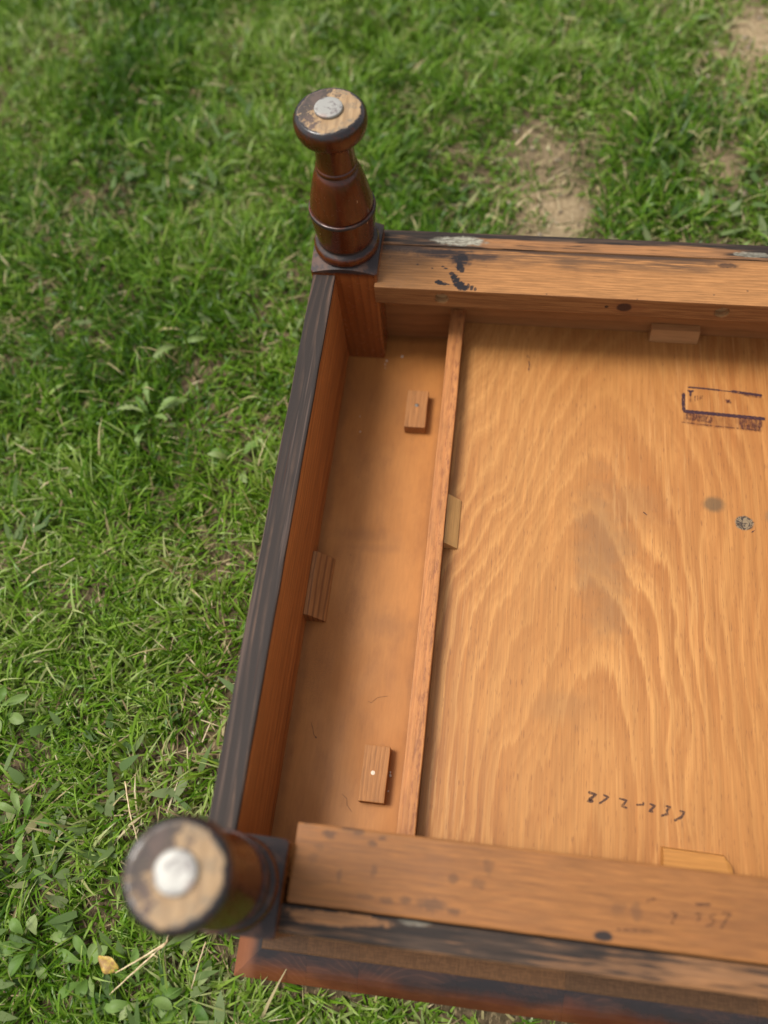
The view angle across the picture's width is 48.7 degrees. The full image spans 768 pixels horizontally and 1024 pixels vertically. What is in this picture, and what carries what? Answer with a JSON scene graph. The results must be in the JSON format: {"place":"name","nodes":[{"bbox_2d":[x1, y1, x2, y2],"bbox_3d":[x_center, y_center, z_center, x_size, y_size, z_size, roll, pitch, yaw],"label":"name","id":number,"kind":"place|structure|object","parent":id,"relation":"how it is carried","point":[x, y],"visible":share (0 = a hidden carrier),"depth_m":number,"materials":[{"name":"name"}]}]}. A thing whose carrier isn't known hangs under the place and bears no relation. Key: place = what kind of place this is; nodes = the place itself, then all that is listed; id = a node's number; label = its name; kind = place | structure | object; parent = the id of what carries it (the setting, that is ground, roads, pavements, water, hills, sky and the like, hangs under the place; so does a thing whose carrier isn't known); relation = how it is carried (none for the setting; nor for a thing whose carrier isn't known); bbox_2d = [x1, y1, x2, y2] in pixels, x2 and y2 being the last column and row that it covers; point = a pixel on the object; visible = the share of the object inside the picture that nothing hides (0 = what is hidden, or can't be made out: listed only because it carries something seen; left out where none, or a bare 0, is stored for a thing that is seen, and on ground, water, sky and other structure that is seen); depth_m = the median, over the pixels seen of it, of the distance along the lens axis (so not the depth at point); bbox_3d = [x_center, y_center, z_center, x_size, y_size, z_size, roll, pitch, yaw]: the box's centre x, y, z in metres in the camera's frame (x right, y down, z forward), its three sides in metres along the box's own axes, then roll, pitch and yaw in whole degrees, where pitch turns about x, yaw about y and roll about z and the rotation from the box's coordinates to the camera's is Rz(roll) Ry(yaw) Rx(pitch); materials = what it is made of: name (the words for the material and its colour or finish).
{"place":"outdoors","nodes":[
{"label":"outdoors","id":0,"kind":"place"},
{"bbox_2d":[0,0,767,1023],"bbox_3d":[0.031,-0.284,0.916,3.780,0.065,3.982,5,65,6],"label":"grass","id":1,"kind":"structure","parent":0,"point":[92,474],"depth_m":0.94,"materials":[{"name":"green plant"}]},
{"bbox_2d":[98,955,118,973],"bbox_3d":[-0.209,0.342,0.644,0.013,0.006,0.016,-28,66,-9],"label":"fallen leaf","id":2,"kind":"object","parent":1,"relation":"on","point":[108,965],"visible":1,"depth_m":0.64,"materials":[{"name":"yellow plant"}]},
{"bbox_2d":[124,781,136,837],"bbox_3d":[-0.202,0.245,0.681,0.002,0.005,0.060,-20,65,-5],"label":"dry straw","id":3,"kind":"object","parent":1,"relation":"on","point":[129,807],"visible":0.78,"depth_m":0.68,"materials":[{"name":"beige plant"}]},
{"bbox_2d":[0,0,767,1023],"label":"ground","id":4,"kind":"structure","parent":0,"point":[570,204],"depth_m":0.95,"materials":[{"name":"soil"}]},
{"bbox_2d":[0,687,28,730],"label":"broadleaf weed","id":5,"kind":"object","parent":4,"relation":"on","point":[15,718],"visible":1,"depth_m":0.74,"materials":[{"name":"green plant"}]},
{"bbox_2d":[0,789,55,859],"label":"broadleaf weed","id":6,"kind":"object","parent":4,"relation":"on","point":[8,808],"visible":1,"depth_m":0.70,"materials":[{"name":"green plant"}]},
{"bbox_2d":[0,914,74,978],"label":"broadleaf weed","id":7,"kind":"object","parent":4,"relation":"on","point":[15,926],"visible":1,"depth_m":0.66,"materials":[{"name":"green plant"}]},
{"bbox_2d":[57,934,121,999],"bbox_3d":[-0.232,0.349,0.651,0.048,0.013,0.047,-40,68,-14],"label":"broadleaf weed","id":8,"kind":"object","parent":4,"relation":"on","point":[84,987],"visible":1,"depth_m":0.65,"materials":[{"name":"green plant"}]},
{"bbox_2d":[109,938,167,994],"bbox_3d":[-0.185,0.338,0.638,0.059,0.009,0.010,-38,68,-13],"label":"dry straw","id":9,"kind":"object","parent":4,"relation":"on","point":[158,948],"visible":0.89,"depth_m":0.64,"materials":[{"name":"beige plant"}]},
{"bbox_2d":[104,946,181,1023],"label":"broadleaf weed","id":10,"kind":"object","parent":4,"relation":"on","point":[160,1003],"visible":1,"depth_m":0.64,"materials":[{"name":"green plant"}]},
{"bbox_2d":[116,382,187,449],"bbox_3d":[-0.238,-0.103,0.861,0.059,0.019,0.073,40,73,20],"label":"broadleaf weed","id":11,"kind":"object","parent":4,"relation":"on","point":[168,402],"visible":1,"depth_m":0.86,"materials":[{"name":"green plant"}]},
{"bbox_2d":[151,325,206,361],"bbox_3d":[-0.215,-0.176,0.892,0.069,0.025,0.024,-38,68,-13],"label":"broadleaf weed","id":12,"kind":"object","parent":4,"relation":"on","point":[160,350],"visible":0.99,"depth_m":0.89,"materials":[{"name":"green plant"}]},
{"bbox_2d":[158,966,211,1023],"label":"broadleaf weed","id":13,"kind":"object","parent":4,"relation":"on","point":[200,1013],"visible":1,"depth_m":0.63,"materials":[{"name":"green plant"}]},
{"bbox_2d":[191,942,206,988],"bbox_3d":[-0.138,0.338,0.633,0.006,0.004,0.032,5,65,6],"label":"dry straw","id":14,"kind":"object","parent":4,"relation":"on","point":[198,963],"visible":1,"depth_m":0.63,"materials":[{"name":"beige plant"}]},
{"bbox_2d":[208,441,259,482],"bbox_3d":[-0.149,-0.052,0.836,0.051,0.016,0.048,5,65,6],"label":"broadleaf weed","id":15,"kind":"object","parent":4,"relation":"on","point":[213,453],"visible":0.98,"depth_m":0.83,"materials":[{"name":"green plant"}]},
{"bbox_2d":[0,0,767,1023],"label":"lawn weeds","id":16,"kind":"object","parent":4,"relation":"on","point":[56,922],"visible":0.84,"depth_m":0.73,"materials":[{"name":"green plant"}]},
{"bbox_2d":[0,0,767,1023],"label":"dry thatch","id":17,"kind":"object","parent":4,"relation":"on","point":[220,708],"visible":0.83,"depth_m":0.94,"materials":[{"name":"beige plant"}]},
{"bbox_2d":[24,5,767,1007],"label":"grit","id":18,"kind":"object","parent":4,"relation":"on","point":[176,809],"visible":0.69,"depth_m":0.98,"materials":[{"name":"gravel"}]},
{"bbox_2d":[121,88,767,1023],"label":"upturned table","id":19,"kind":"object","parent":4,"relation":"on","point":[497,732],"visible":1,"depth_m":0.68,"materials":[{"name":"brown wood"}]},
{"bbox_2d":[514,127,533,146],"bbox_3d":[0.162,-0.431,0.976,0.003,0.005,0.034,39,73,20],"label":"dry straw","id":20,"kind":"object","parent":4,"relation":"on","point":[523,137],"visible":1,"depth_m":0.97,"materials":[{"name":"beige plant"}]}
]}

